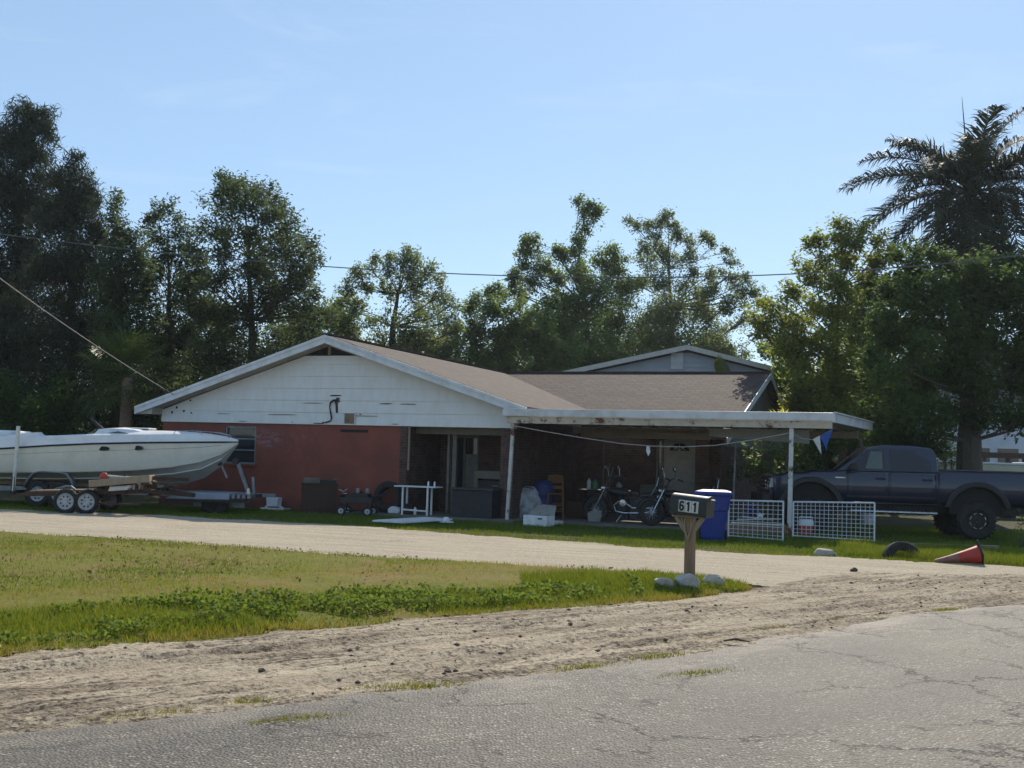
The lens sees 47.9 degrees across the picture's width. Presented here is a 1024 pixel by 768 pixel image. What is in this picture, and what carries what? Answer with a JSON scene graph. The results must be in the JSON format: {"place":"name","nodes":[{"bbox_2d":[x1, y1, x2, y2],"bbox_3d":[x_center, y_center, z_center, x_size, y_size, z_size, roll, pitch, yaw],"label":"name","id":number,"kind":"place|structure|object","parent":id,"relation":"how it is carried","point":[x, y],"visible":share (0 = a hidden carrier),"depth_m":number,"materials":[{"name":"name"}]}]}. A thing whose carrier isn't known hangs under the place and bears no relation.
{"place":"outdoors","nodes":[
{"label":"outdoors","id":0,"kind":"place"},
{"bbox_2d":[0,529,752,656],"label":"front lawn","id":1,"kind":"structure","parent":0,"point":[89,562],"depth_m":14.83,"materials":[{"name":"plant"}]},
{"bbox_2d":[0,573,644,643],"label":"ditch weeds","id":2,"kind":"object","parent":1,"relation":"on","point":[315,600],"visible":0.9,"depth_m":11.90,"materials":[{"name":"green plant"}]},
{"bbox_2d":[0,572,753,655],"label":"ditch grass","id":3,"kind":"structure","parent":1,"relation":"on","point":[28,616],"depth_m":10.81,"materials":[{"name":"green plant"}]},
{"bbox_2d":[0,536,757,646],"bbox_3d":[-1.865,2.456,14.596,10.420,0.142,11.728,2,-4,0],"label":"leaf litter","id":4,"kind":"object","parent":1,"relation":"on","point":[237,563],"visible":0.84,"depth_m":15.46,"materials":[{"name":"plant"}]},
{"bbox_2d":[518,564,748,592],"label":"verge grass","id":5,"kind":"structure","parent":1,"relation":"on","point":[572,577],"depth_m":15.16,"materials":[{"name":"plant"}]},
{"bbox_2d":[654,577,675,586],"bbox_3d":[1.978,2.605,15.021,0.288,0.180,0.181,3,-4,-17],"label":"rock","id":6,"kind":"object","parent":1,"relation":"on","point":[662,580],"visible":0.57,"depth_m":14.94,"materials":[{"name":"stone"}]},
{"bbox_2d":[675,573,699,588],"bbox_3d":[2.288,2.595,15.021,0.335,0.263,0.282,2,-4,0],"label":"rock","id":7,"kind":"object","parent":1,"relation":"on","point":[691,580],"visible":0.71,"depth_m":14.92,"materials":[{"name":"stone"}]},
{"bbox_2d":[702,574,724,586],"bbox_3d":[2.678,2.620,15.328,0.322,0.190,0.201,2,-4,0],"label":"rock","id":8,"kind":"object","parent":1,"relation":"on","point":[712,577],"visible":0.67,"depth_m":15.27,"materials":[{"name":"stone"}]},
{"bbox_2d":[0,605,1023,767],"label":"asphalt road","id":9,"kind":"structure","parent":0,"point":[939,689],"depth_m":7.16,"materials":[{"name":"grey asphalt"}]},
{"bbox_2d":[76,606,965,726],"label":"edge tufts","id":10,"kind":"object","parent":9,"relation":"on","point":[432,685],"visible":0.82,"depth_m":8.01,"materials":[{"name":"green plant"}]},
{"bbox_2d":[0,572,1023,734],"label":"dirt shoulder","id":11,"kind":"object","parent":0,"point":[134,677],"visible":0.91,"depth_m":9.45},
{"bbox_2d":[0,573,1020,693],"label":"dirt clods","id":12,"kind":"object","parent":11,"relation":"on","point":[457,644],"visible":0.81,"depth_m":10.56,"materials":[{"name":"soil"}]},
{"bbox_2d":[723,638,749,641],"bbox_3d":[2.012,2.292,10.321,0.234,0.032,0.048,1,-4,4],"label":"stick","id":13,"kind":"object","parent":11,"relation":"on","point":[732,639],"visible":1,"depth_m":10.31,"materials":[{"name":"wood"}]},
{"bbox_2d":[0,509,1023,586],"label":"sandy drive","id":14,"kind":"structure","parent":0,"point":[755,569],"depth_m":20.98,"materials":[{"name":"beige sand"}]},
{"bbox_2d":[10,474,194,513],"bbox_3d":[-10.127,2.751,28.966,4.282,0.990,1.960,2,-4,-2],"label":"utility trailer","id":15,"kind":"object","parent":14,"relation":"on","point":[88,500],"visible":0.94,"depth_m":28.14,"materials":[{"name":"metal"}]},
{"bbox_2d":[108,485,133,490],"bbox_3d":[-9.563,2.546,28.191,0.557,0.169,0.270,2,-4,0],"label":"white tub","id":16,"kind":"object","parent":15,"relation":"on","point":[119,488],"visible":1,"depth_m":28.06,"materials":[{"name":"plastic"}]},
{"bbox_2d":[89,475,154,486],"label":"timber beam","id":17,"kind":"structure","parent":15,"relation":"on","point":[121,481],"depth_m":27.91,"materials":[{"name":"brown wood"}]},
{"bbox_2d":[99,473,128,478],"bbox_3d":[-9.471,2.271,28.143,1.202,0.190,0.195,2,-4,0],"label":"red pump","id":18,"kind":"object","parent":17,"relation":"on","point":[104,476],"visible":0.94,"depth_m":28.10,"materials":[{"name":"plastic"}]},
{"bbox_2d":[97,481,172,495],"bbox_3d":[-9.388,2.570,28.781,1.623,0.408,0.969,2,-4,0],"label":"scrap heap","id":19,"kind":"object","parent":15,"relation":"on","point":[149,485],"visible":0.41,"depth_m":28.61,"materials":[{"name":"metal"}]},
{"bbox_2d":[935,540,983,564],"bbox_3d":[8.008,3.030,20.563,0.831,0.512,0.515,2,-4,0],"label":"traffic cone","id":20,"kind":"object","parent":14,"relation":"on","point":[974,554],"visible":0.96,"depth_m":20.52,"materials":[{"name":"plastic"}]},
{"bbox_2d":[0,490,1023,656],"bbox_3d":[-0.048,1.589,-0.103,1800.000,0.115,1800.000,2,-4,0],"label":"ground","id":21,"kind":"structure","parent":0,"point":[901,520],"depth_m":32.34,"materials":[{"name":"green plant"}]},
{"bbox_2d":[0,356,85,435],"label":"understory bush","id":22,"kind":"object","parent":21,"relation":"on","point":[13,419],"visible":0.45,"depth_m":40.99,"materials":[{"name":"green plant"}]},
{"bbox_2d":[0,93,96,432],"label":"casuarina tree","id":23,"kind":"object","parent":21,"relation":"on","point":[19,144],"visible":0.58,"depth_m":46.43,"materials":[{"name":"green plant"}]},
{"bbox_2d":[0,147,146,434],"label":"casuarina tree","id":24,"kind":"object","parent":21,"relation":"on","point":[67,262],"visible":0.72,"depth_m":43.56,"materials":[{"name":"green plant"}]},
{"bbox_2d":[18,365,134,435],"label":"understory bush","id":25,"kind":"object","parent":21,"relation":"on","point":[65,405],"visible":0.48,"depth_m":40.42,"materials":[{"name":"green plant"}]},
{"bbox_2d":[64,320,178,496],"bbox_3d":[-13.054,0.815,38.541,3.938,6.099,4.067,3,-4,-19],"label":"fan palm","id":26,"kind":"object","parent":21,"relation":"on","point":[113,348],"visible":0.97,"depth_m":38.27,"materials":[{"name":"green plant"}]},
{"bbox_2d":[76,186,187,430],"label":"slender cedar","id":27,"kind":"object","parent":21,"relation":"on","point":[118,290],"visible":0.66,"depth_m":41.84,"materials":[{"name":"green plant"}]},
{"bbox_2d":[0,426,275,506],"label":"trailer","id":28,"kind":"object","parent":21,"relation":"on","point":[28,486],"visible":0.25,"depth_m":30.54,"materials":[{"name":"metal"}]},
{"bbox_2d":[0,417,238,487],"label":"speed boat","id":29,"kind":"object","parent":28,"relation":"on","point":[130,452],"visible":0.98,"depth_m":30.72,"materials":[{"name":"white plastic"}]},
{"bbox_2d":[104,367,227,427],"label":"understory bush","id":30,"kind":"object","parent":21,"relation":"on","point":[182,383],"visible":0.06,"depth_m":41.74,"materials":[{"name":"green plant"}]},
{"bbox_2d":[132,192,218,430],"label":"open cedar","id":31,"kind":"object","parent":21,"relation":"on","point":[167,336],"visible":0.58,"depth_m":44.85,"materials":[{"name":"green plant"}]},
{"bbox_2d":[131,302,247,423],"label":"leafy tree","id":32,"kind":"object","parent":21,"relation":"on","point":[215,332],"visible":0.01,"depth_m":50.91,"materials":[{"name":"green plant"}]},
{"bbox_2d":[164,488,261,512],"bbox_3d":[-7.872,3.086,30.674,2.392,0.675,1.350,2,-4,0],"label":"ramp trailer","id":33,"kind":"object","parent":21,"relation":"on","point":[214,502],"visible":0.96,"depth_m":30.07,"materials":[{"name":"metal"}]},
{"bbox_2d":[169,165,345,381],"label":"broad cedar","id":34,"kind":"object","parent":21,"relation":"on","point":[206,310],"visible":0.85,"depth_m":42.46,"materials":[{"name":"green plant"}]},
{"bbox_2d":[260,497,290,510],"bbox_3d":[-6.721,3.406,32.773,0.784,0.360,0.400,0,-4,22],"label":"white bin","id":35,"kind":"object","parent":21,"relation":"on","point":[274,502],"visible":0.84,"depth_m":32.69,"materials":[{"name":"plastic"}]},
{"bbox_2d":[301,482,337,513],"bbox_3d":[-5.306,3.140,31.655,1.000,0.830,0.700,2,-4,-10],"label":"wooden cabinet","id":36,"kind":"object","parent":21,"relation":"on","point":[319,497],"visible":0.96,"depth_m":31.32,"materials":[{"name":"brown wood"}]},
{"bbox_2d":[303,478,319,482],"bbox_3d":[-5.470,2.633,31.441,0.420,0.140,0.200,3,-4,-18],"label":"block","id":37,"kind":"object","parent":36,"relation":"on","point":[311,480],"depth_m":31.35,"materials":[{"name":"concrete"}]},
{"bbox_2d":[320,479,335,483],"bbox_3d":[-5.076,2.676,31.613,0.500,0.100,0.260,2,-4,-4],"label":"tray","id":38,"kind":"object","parent":36,"relation":"on","point":[328,481],"visible":0.9,"depth_m":31.49,"materials":[{"name":"metal"}]},
{"bbox_2d":[242,292,418,363],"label":"leafy tree","id":39,"kind":"object","parent":21,"relation":"on","point":[281,328],"visible":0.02,"depth_m":54.53,"materials":[{"name":"green plant"}]},
{"bbox_2d":[336,492,389,516],"bbox_3d":[-3.987,3.211,30.935,1.325,0.670,0.684,1,-4,7],"label":"garden cart","id":40,"kind":"object","parent":21,"relation":"on","point":[342,510],"visible":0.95,"depth_m":30.70,"materials":[{"name":"black plastic"}]},
{"bbox_2d":[347,490,371,497],"bbox_3d":[-4.107,3.014,30.966,0.600,0.320,0.360,1,-4,7],"label":"engine block","id":41,"kind":"object","parent":40,"relation":"in","point":[361,494],"depth_m":30.80,"materials":[{"name":"metal"}]},
{"bbox_2d":[322,243,473,363],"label":"live oak","id":42,"kind":"object","parent":21,"relation":"on","point":[404,337],"visible":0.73,"depth_m":53.06,"materials":[{"name":"green plant"}]},
{"bbox_2d":[372,517,451,523],"bbox_3d":[-2.417,3.338,28.290,0.870,0.052,2.300,0,-4,27],"label":"fallen door","id":43,"kind":"structure","parent":21,"relation":"on","point":[413,520],"depth_m":27.86,"materials":[{"name":"white wood"}]},
{"bbox_2d":[396,316,493,365],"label":"leafy tree","id":44,"kind":"object","parent":21,"relation":"on","point":[458,350],"visible":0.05,"depth_m":56.26,"materials":[{"name":"green plant"}]},
{"bbox_2d":[438,517,453,522],"bbox_3d":[-1.637,3.374,28.672,0.400,0.135,0.400,2,-4,0],"label":"plastic scrap","id":45,"kind":"object","parent":21,"relation":"on","point":[446,519],"visible":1,"depth_m":28.60,"materials":[{"name":"plastic"}]},
{"bbox_2d":[134,333,783,530],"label":"brick house","id":46,"kind":"structure","parent":21,"relation":"on","point":[351,414],"depth_m":33.51,"materials":[{"name":"brick"}]},
{"bbox_2d":[0,278,173,394],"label":"service wire","id":47,"kind":"object","parent":46,"relation":"attached to","point":[80,335],"visible":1,"depth_m":28.81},
{"bbox_2d":[224,426,255,465],"bbox_3d":[-7.990,1.824,33.927,1.200,1.170,0.180,0,-4,22],"label":"window","id":48,"kind":"structure","parent":46,"relation":"in","point":[246,435],"depth_m":33.92,"materials":[{"name":"glass"}]},
{"bbox_2d":[374,481,401,512],"bbox_3d":[-3.385,3.103,31.660,0.860,0.865,0.365,0,-4,21],"label":"tyre","id":49,"kind":"object","parent":46,"relation":"on","point":[381,488],"visible":0.75,"depth_m":31.56,"materials":[{"name":"rubber"}]},
{"bbox_2d":[388,503,416,514],"bbox_3d":[-2.947,3.374,31.190,0.818,0.284,0.270,0,-4,22],"label":"bin bag","id":50,"kind":"object","parent":46,"relation":"on","point":[394,510],"visible":0.93,"depth_m":31.11,"materials":[{"name":"white plastic"}]},
{"bbox_2d":[394,485,442,515],"bbox_3d":[-2.528,3.135,31.027,1.200,0.775,0.560,0,-4,18],"label":"white table","id":51,"kind":"object","parent":46,"relation":"on","point":[427,499],"visible":0.98,"depth_m":30.90,"materials":[{"name":"plastic"}]},
{"bbox_2d":[449,435,478,510],"bbox_3d":[-1.405,2.601,33.660,0.950,2.240,0.070,0,-4,22],"label":"sliding door","id":52,"kind":"structure","parent":46,"relation":"in","point":[468,445],"depth_m":33.64,"materials":[{"name":"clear glass"}]},
{"bbox_2d":[450,487,502,518],"bbox_3d":[-0.953,3.153,30.618,1.250,0.780,0.680,0,-4,22],"label":"dark chest","id":53,"kind":"object","parent":46,"relation":"on","point":[470,502],"visible":1,"depth_m":30.34,"materials":[{"name":"paint"}]},
{"bbox_2d":[474,471,499,487],"bbox_3d":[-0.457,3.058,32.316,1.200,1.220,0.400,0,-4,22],"label":"metal box","id":54,"kind":"object","parent":53,"relation":"on","point":[479,477],"visible":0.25,"depth_m":32.25,"materials":[{"name":"metal"}]},
{"bbox_2d":[534,480,553,504],"bbox_3d":[0.871,3.143,31.460,0.590,1.030,0.590,2,-4,0],"label":"blue drum","id":55,"kind":"object","parent":46,"relation":"on","point":[543,488],"visible":0.59,"depth_m":31.23,"materials":[{"name":"plastic"}]},
{"bbox_2d":[547,474,563,519],"bbox_3d":[1.171,3.046,31.133,0.502,1.202,0.456,2,-4,2],"label":"bar stool","id":56,"kind":"object","parent":46,"relation":"on","point":[555,478],"visible":0.88,"depth_m":31.31,"materials":[{"name":"brown wood"}]},
{"bbox_2d":[565,501,584,518],"bbox_3d":[1.750,3.495,32.055,0.500,0.457,0.400,1,-4,10],"label":"carton","id":57,"kind":"object","parent":46,"relation":"on","point":[573,509],"visible":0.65,"depth_m":31.86,"materials":[{"name":"brown cardboard"}]},
{"bbox_2d":[587,509,601,521],"bbox_3d":[2.202,3.476,30.505,0.423,0.326,0.230,1,-4,9],"label":"cardboard scrap","id":58,"kind":"object","parent":46,"relation":"on","point":[594,515],"visible":1,"depth_m":30.48,"materials":[{"name":"cardboard"}]},
{"bbox_2d":[578,489,631,519],"bbox_3d":[2.616,3.381,32.476,1.400,0.790,0.600,0,-4,22],"label":"workbench","id":59,"kind":"object","parent":46,"relation":"on","point":[586,490],"visible":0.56,"depth_m":32.43,"materials":[{"name":"metal"}]},
{"bbox_2d":[592,480,597,489],"bbox_3d":[2.345,2.834,32.464,0.180,0.280,0.180,2,-4,0],"label":"green jug","id":60,"kind":"object","parent":59,"relation":"on","point":[594,484],"visible":1,"depth_m":32.39,"materials":[{"name":"plastic"}]},
{"bbox_2d":[583,465,669,521],"bbox_3d":[2.996,2.889,30.259,2.475,1.503,0.967,0,-4,28],"label":"motorcycle","id":61,"kind":"object","parent":46,"relation":"on","point":[623,506],"visible":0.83,"depth_m":30.20,"materials":[{"name":"metal"}]},
{"bbox_2d":[640,484,665,517],"bbox_3d":[4.153,3.441,33.912,0.700,0.950,0.400,0,-4,22],"label":"storage box","id":62,"kind":"object","parent":46,"relation":"on","point":[646,488],"visible":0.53,"depth_m":33.78,"materials":[{"name":"plastic"}]},
{"bbox_2d":[636,467,718,525],"bbox_3d":[4.338,2.868,29.311,2.475,1.503,0.967,3,-4,-14],"label":"motorcycle","id":63,"kind":"object","parent":46,"relation":"on","point":[642,505],"visible":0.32,"depth_m":29.07,"materials":[{"name":"black metal"}]},
{"bbox_2d":[663,440,695,514],"bbox_3d":[5.021,2.828,34.648,0.970,2.260,0.105,0,-4,22],"label":"entry door","id":64,"kind":"structure","parent":46,"relation":"in","point":[682,457],"depth_m":34.66,"materials":[{"name":"white paint"}]},
{"bbox_2d":[452,279,595,408],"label":"bushy tree","id":65,"kind":"object","parent":21,"relation":"on","point":[522,325],"visible":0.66,"depth_m":55.92,"materials":[{"name":"green plant"}]},
{"bbox_2d":[519,486,541,517],"bbox_3d":[0.259,3.243,31.386,1.205,0.931,0.954,1,-4,7],"label":"tarp heap","id":66,"kind":"object","parent":21,"relation":"on","point":[530,500],"visible":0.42,"depth_m":31.19,"materials":[{"name":"grey plastic"}]},
{"bbox_2d":[523,504,556,526],"bbox_3d":[0.691,3.301,28.997,0.760,0.524,0.590,-1,-4,31],"label":"white box","id":67,"kind":"object","parent":21,"relation":"on","point":[542,515],"visible":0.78,"depth_m":28.86,"materials":[{"name":"plastic"}]},
{"bbox_2d":[503,190,654,370],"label":"tall ficus","id":68,"kind":"object","parent":21,"relation":"on","point":[603,322],"visible":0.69,"depth_m":62.98,"materials":[{"name":"green plant"}]},
{"bbox_2d":[483,303,755,370],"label":"leafy tree","id":69,"kind":"object","parent":21,"relation":"on","point":[527,362],"visible":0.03,"depth_m":70.17,"materials":[{"name":"green plant"}]},
{"bbox_2d":[597,205,777,361],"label":"spreading ficus","id":70,"kind":"object","parent":21,"relation":"on","point":[665,313],"visible":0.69,"depth_m":66.95,"materials":[{"name":"green plant"}]},
{"bbox_2d":[502,409,873,536],"bbox_3d":[4.853,2.320,30.915,8.900,2.981,5.490,0,-4,22],"label":"carport","id":71,"kind":"object","parent":21,"relation":"on","point":[736,421],"visible":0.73,"depth_m":29.19,"materials":[{"name":"white metal"}]},
{"bbox_2d":[510,425,788,446],"bbox_3d":[3.264,1.316,28.712,7.123,0.479,0.018,0,-4,22],"label":"clothes line","id":72,"kind":"object","parent":71,"relation":"attached to","point":[648,445],"visible":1,"depth_m":28.57,"materials":[{"name":"fabric"}]},
{"bbox_2d":[793,429,832,454],"bbox_3d":[7.124,1.363,27.262,0.914,0.611,0.056,0,-4,22],"label":"pennant string","id":73,"kind":"object","parent":71,"relation":"hanging from","point":[825,437],"visible":1,"depth_m":27.17,"materials":[{"name":"fabric"}]},
{"bbox_2d":[669,493,715,575],"bbox_3d":[2.496,2.158,15.894,0.626,1.290,0.280,-1,-4,34],"label":"mailbox","id":74,"kind":"object","parent":21,"relation":"on","point":[689,508],"visible":0.94,"depth_m":15.85,"materials":[{"name":"brown wood"}]},
{"bbox_2d":[704,497,715,517],"bbox_3d":[2.735,1.688,15.777,0.095,0.291,0.270,-1,-4,34],"label":"door","id":75,"kind":"structure","parent":74,"relation":"in","point":[710,502],"depth_m":15.76,"materials":[{"name":"black metal"}]},
{"bbox_2d":[694,489,732,539],"bbox_3d":[4.419,2.879,25.312,0.817,1.110,0.850,1,-4,12],"label":"wheelie bin","id":76,"kind":"object","parent":21,"relation":"on","point":[713,528],"visible":0.84,"depth_m":24.98,"materials":[{"name":"blue plastic"}]},
{"bbox_2d":[745,502,757,516],"bbox_3d":[6.357,3.329,30.554,0.351,0.450,0.350,2,-4,0],"label":"bucket","id":77,"kind":"object","parent":21,"relation":"on","point":[750,508],"visible":0.67,"depth_m":30.43,"materials":[{"name":"blue plastic"}]},
{"bbox_2d":[727,500,783,540],"bbox_3d":[5.483,3.047,25.963,1.465,0.897,0.039,-2,-5,45],"label":"panel","id":78,"kind":"object","parent":21,"relation":"on","point":[762,526],"visible":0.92,"depth_m":25.91,"materials":[{"name":"white plastic"}]},
{"bbox_2d":[725,522,786,534],"bbox_3d":[5.969,3.559,28.384,1.500,0.245,0.400,2,-4,0],"label":"bench","id":79,"kind":"object","parent":21,"relation":"on","point":[738,528],"visible":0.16,"depth_m":28.19,"materials":[{"name":"grey wood"}]},
{"bbox_2d":[731,522,781,525],"bbox_3d":[5.892,3.368,27.765,1.218,0.030,0.120,0,-4,20],"label":"board","id":80,"kind":"object","parent":79,"relation":"on","point":[756,523],"visible":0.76,"depth_m":27.72,"materials":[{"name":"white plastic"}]},
{"bbox_2d":[737,518,780,519],"bbox_3d":[6.152,3.374,28.728,1.145,0.060,0.120,3,-4,-14],"label":"board","id":81,"kind":"object","parent":79,"relation":"on","point":[759,519],"visible":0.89,"depth_m":28.68,"materials":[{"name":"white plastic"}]},
{"bbox_2d":[726,429,825,520],"bbox_3d":[8.052,2.707,35.154,2.940,3.077,2.703,5,-5,-39],"label":"bush","id":82,"kind":"object","parent":21,"relation":"on","point":[754,466],"visible":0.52,"depth_m":35.10,"materials":[{"name":"green plant"}]},
{"bbox_2d":[798,516,813,535],"bbox_3d":[7.137,3.455,27.977,0.364,0.469,0.360,2,-4,0],"label":"cooler","id":83,"kind":"object","parent":21,"relation":"on","point":[802,530],"visible":0.69,"depth_m":27.85,"materials":[{"name":"red plastic"}]},
{"bbox_2d":[739,211,901,513],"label":"mango tree","id":84,"kind":"object","parent":21,"relation":"on","point":[828,382],"visible":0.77,"depth_m":42.07,"materials":[{"name":"green plant"}]},
{"bbox_2d":[813,548,836,556],"bbox_3d":[5.895,3.190,21.697,0.480,0.198,0.260,2,-4,0],"label":"rock","id":85,"kind":"object","parent":21,"relation":"on","point":[822,551],"visible":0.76,"depth_m":21.61,"materials":[{"name":"stone"}]},
{"bbox_2d":[752,324,913,469],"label":"leafy tree","id":86,"kind":"object","parent":21,"relation":"on","point":[761,350],"visible":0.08,"depth_m":47.97,"materials":[{"name":"green plant"}]},
{"bbox_2d":[792,501,875,540],"bbox_3d":[7.441,3.149,26.696,1.928,0.907,0.039,-1,-4,32],"label":"panel","id":87,"kind":"object","parent":21,"relation":"on","point":[828,518],"visible":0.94,"depth_m":26.71,"materials":[{"name":"white plastic"}]},
{"bbox_2d":[780,406,899,523],"bbox_3d":[10.116,2.493,35.089,3.105,3.609,3.004,5,-5,-45],"label":"tree","id":88,"kind":"object","parent":21,"relation":"on","point":[827,455],"visible":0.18,"depth_m":34.66,"materials":[{"name":"green plant"}]},
{"bbox_2d":[862,513,873,524],"bbox_3d":[10.719,4.001,34.705,0.412,0.468,0.412,2,-4,0],"label":"bucket","id":89,"kind":"object","parent":21,"relation":"on","point":[870,520],"visible":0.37,"depth_m":34.55,"materials":[{"name":"white plastic"}]},
{"bbox_2d":[751,445,1023,540],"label":"pickup truck","id":90,"kind":"object","parent":21,"relation":"on","point":[896,479],"visible":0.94,"depth_m":28.16,"materials":[{"name":"black paint"}]},
{"bbox_2d":[840,266,947,448],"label":"leafy tree","id":91,"kind":"object","parent":21,"relation":"on","point":[868,297],"visible":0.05,"depth_m":43.58,"materials":[{"name":"green plant"}]},
{"bbox_2d":[882,541,921,558],"bbox_3d":[7.338,3.355,21.655,0.802,0.804,0.392,2,-4,0],"label":"tyre","id":92,"kind":"object","parent":21,"relation":"on","point":[894,547],"visible":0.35,"depth_m":21.63,"materials":[{"name":"rubber"}]},
{"bbox_2d":[836,101,1023,368],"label":"royal palm","id":93,"kind":"object","parent":21,"relation":"on","point":[972,170],"visible":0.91,"depth_m":43.42,"materials":[{"name":"green plant"}]},
{"bbox_2d":[846,235,1023,528],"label":"shade tree","id":94,"kind":"object","parent":21,"relation":"on","point":[967,338],"visible":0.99,"depth_m":32.66,"materials":[{"name":"green plant"}]},
{"bbox_2d":[936,434,956,469],"bbox_3d":[14.092,2.983,37.136,1.080,3.127,1.333,-1,-5,37],"label":"hedge shrub","id":95,"kind":"object","parent":21,"relation":"on","point":[948,456],"visible":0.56,"depth_m":37.03,"materials":[{"name":"green plant"}]},
{"bbox_2d":[937,460,1023,517],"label":"skiff hull","id":96,"kind":"object","parent":21,"relation":"on","point":[998,466],"visible":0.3,"depth_m":42.99,"materials":[{"name":"white plastic"}]},
{"bbox_2d":[940,452,1023,462],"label":"rail fence","id":97,"kind":"object","parent":21,"relation":"on","point":[1006,456],"visible":0.09,"depth_m":51.95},
{"bbox_2d":[1006,508,1023,547],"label":"dry shrub","id":98,"kind":"object","parent":21,"relation":"on","point":[1020,545],"visible":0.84,"depth_m":25.20,"materials":[{"name":"green plant"}]},
{"bbox_2d":[0,234,1023,277],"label":"power line","id":99,"kind":"object","parent":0,"point":[536,276],"visible":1,"depth_m":33.88,"materials":[{"name":"metal"}]},
{"bbox_2d":[0,0,1023,430],"label":"sky","id":100,"kind":"structure","parent":0,"point":[453,130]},
{"bbox_2d":[620,492,638,518],"bbox_3d":[3.348,3.443,32.829,0.450,0.757,0.400,1,-4,16],"label":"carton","id":101,"kind":"object","parent":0,"point":[632,510],"visible":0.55,"depth_m":32.61,"materials":[{"name":"cardboard"}]},
{"bbox_2d":[566,345,820,469],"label":"grey house","id":102,"kind":"structure","parent":0,"point":[686,358],"depth_m":51.15,"materials":[{"name":"paint"}]},
{"bbox_2d":[714,354,729,370],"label":"banana plant","id":103,"kind":"object","parent":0,"point":[720,363],"visible":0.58,"depth_m":50.16,"materials":[{"name":"green plant"}]},
{"bbox_2d":[807,536,1023,566],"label":"rough grass","id":104,"kind":"structure","parent":0,"point":[929,551],"depth_m":22.87,"materials":[{"name":"plant"}]},
{"bbox_2d":[910,360,1023,462],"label":"white house","id":105,"kind":"structure","parent":0,"point":[998,443],"depth_m":61.96,"materials":[{"name":"paint"}]},
{"bbox_2d":[982,447,990,461],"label":"window","id":106,"kind":"structure","parent":105,"relation":"in","point":[984,449],"depth_m":61.91,"materials":[{"name":"grey glass"}]},
{"bbox_2d":[997,447,1019,462],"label":"window","id":107,"kind":"structure","parent":105,"relation":"in","point":[1000,449],"depth_m":61.90,"materials":[{"name":"grey glass"}]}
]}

